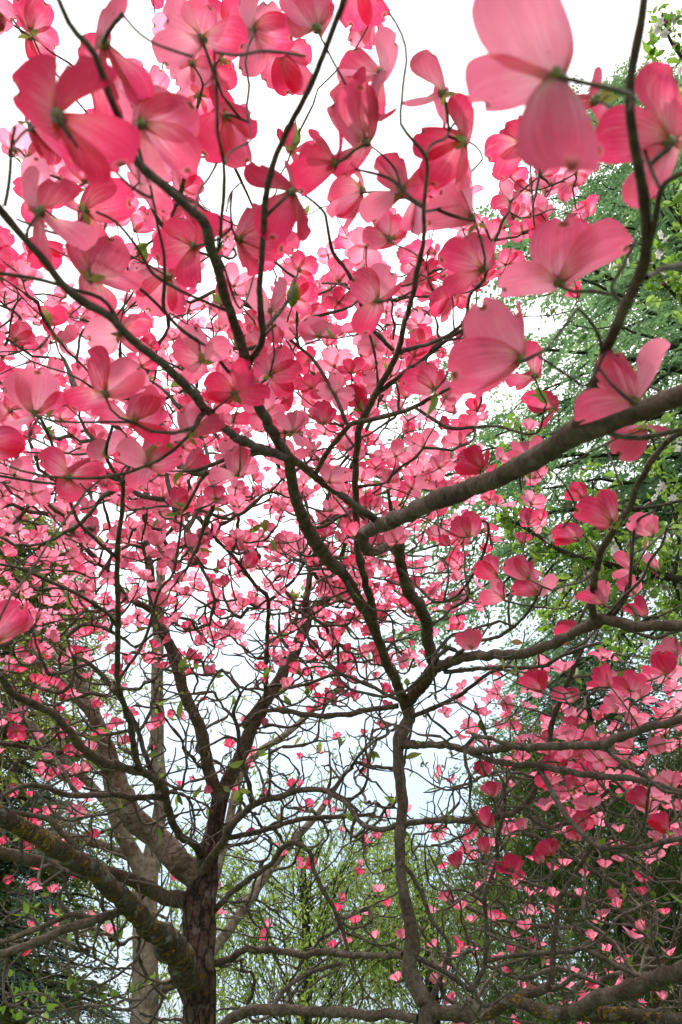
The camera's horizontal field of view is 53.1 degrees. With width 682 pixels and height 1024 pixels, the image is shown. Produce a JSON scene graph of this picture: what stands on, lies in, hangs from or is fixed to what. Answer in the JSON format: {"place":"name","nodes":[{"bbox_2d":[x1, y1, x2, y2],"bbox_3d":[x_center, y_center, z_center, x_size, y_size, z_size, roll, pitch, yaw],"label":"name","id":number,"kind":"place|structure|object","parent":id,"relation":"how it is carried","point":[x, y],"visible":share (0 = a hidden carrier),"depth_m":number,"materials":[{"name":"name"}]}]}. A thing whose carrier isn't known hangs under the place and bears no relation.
{"place":"outdoors","nodes":[
{"label":"outdoors","id":0,"kind":"place"},
{"bbox_2d":[38,1022,534,1023],"bbox_3d":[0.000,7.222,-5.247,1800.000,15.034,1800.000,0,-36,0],"label":"ground","id":1,"kind":"structure","parent":0,"point":[277,1023],"depth_m":444.08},
{"bbox_2d":[0,506,138,1023],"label":"olive conifer","id":2,"kind":"object","parent":1,"relation":"on","point":[20,575],"visible":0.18,"depth_m":8.12,"materials":[{"name":"green plant"}]},
{"bbox_2d":[0,891,155,1023],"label":"sapling","id":3,"kind":"object","parent":1,"relation":"on","point":[71,984],"visible":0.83,"depth_m":2.94,"materials":[{"name":"green plant"}]},
{"bbox_2d":[0,754,181,1023],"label":"spruce tree","id":4,"kind":"object","parent":1,"relation":"on","point":[43,985],"visible":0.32,"depth_m":6.49,"materials":[{"name":"green plant"}]},
{"bbox_2d":[0,509,382,1023],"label":"pale tree","id":5,"kind":"object","parent":1,"relation":"on","point":[145,864],"visible":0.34,"depth_m":4.70,"materials":[{"name":"brown plant"}]},
{"bbox_2d":[0,222,487,1023],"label":"dogwood tree","id":6,"kind":"object","parent":1,"relation":"on","point":[186,954],"visible":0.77,"depth_m":2.79,"materials":[{"name":"pink plant"}]},
{"bbox_2d":[50,772,503,1023],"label":"broadleaf tree","id":7,"kind":"object","parent":1,"relation":"on","point":[309,915],"visible":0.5,"depth_m":8.88,"materials":[{"name":"green plant"}]},
{"bbox_2d":[0,0,681,1023],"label":"dogwood tree","id":8,"kind":"object","parent":1,"relation":"on","point":[152,132],"visible":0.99,"depth_m":0.83,"materials":[{"name":"pink plant"}]},
{"bbox_2d":[275,819,579,1023],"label":"broadleaf tree","id":9,"kind":"object","parent":1,"relation":"on","point":[446,918],"visible":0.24,"depth_m":11.11,"materials":[{"name":"green plant"}]},
{"bbox_2d":[291,50,681,801],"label":"hemlock tree","id":10,"kind":"object","parent":1,"relation":"on","point":[653,318],"visible":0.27,"depth_m":10.63,"materials":[{"name":"green plant"}]},
{"bbox_2d":[417,654,681,1023],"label":"dogwood tree","id":11,"kind":"object","parent":1,"relation":"on","point":[658,997],"visible":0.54,"depth_m":2.86,"materials":[{"name":"pink plant"}]},
{"bbox_2d":[430,713,681,1023],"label":"yew tree","id":12,"kind":"object","parent":1,"relation":"on","point":[518,847],"visible":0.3,"depth_m":6.82,"materials":[{"name":"green plant"}]},
{"bbox_2d":[462,611,681,1023],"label":"fir tree","id":13,"kind":"object","parent":1,"relation":"on","point":[642,739],"visible":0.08,"depth_m":13.26,"materials":[{"name":"green plant"}]},
{"bbox_2d":[490,3,681,665],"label":"crab apple tree","id":14,"kind":"object","parent":1,"relation":"on","point":[665,573],"visible":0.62,"depth_m":3.34,"materials":[{"name":"green plant"}]},
{"bbox_2d":[622,707,681,1011],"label":"yew tree","id":15,"kind":"object","parent":1,"relation":"on","point":[677,764],"visible":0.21,"depth_m":7.61,"materials":[{"name":"green plant"}]},
{"bbox_2d":[629,613,681,944],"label":"fir tree","id":16,"kind":"object","parent":1,"relation":"on","point":[668,697],"visible":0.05,"depth_m":15.07,"materials":[{"name":"green plant"}]},
{"bbox_2d":[0,0,681,1022],"label":"sky","id":17,"kind":"structure","parent":0,"point":[603,30],"materials":[{"name":"white"}]}
]}

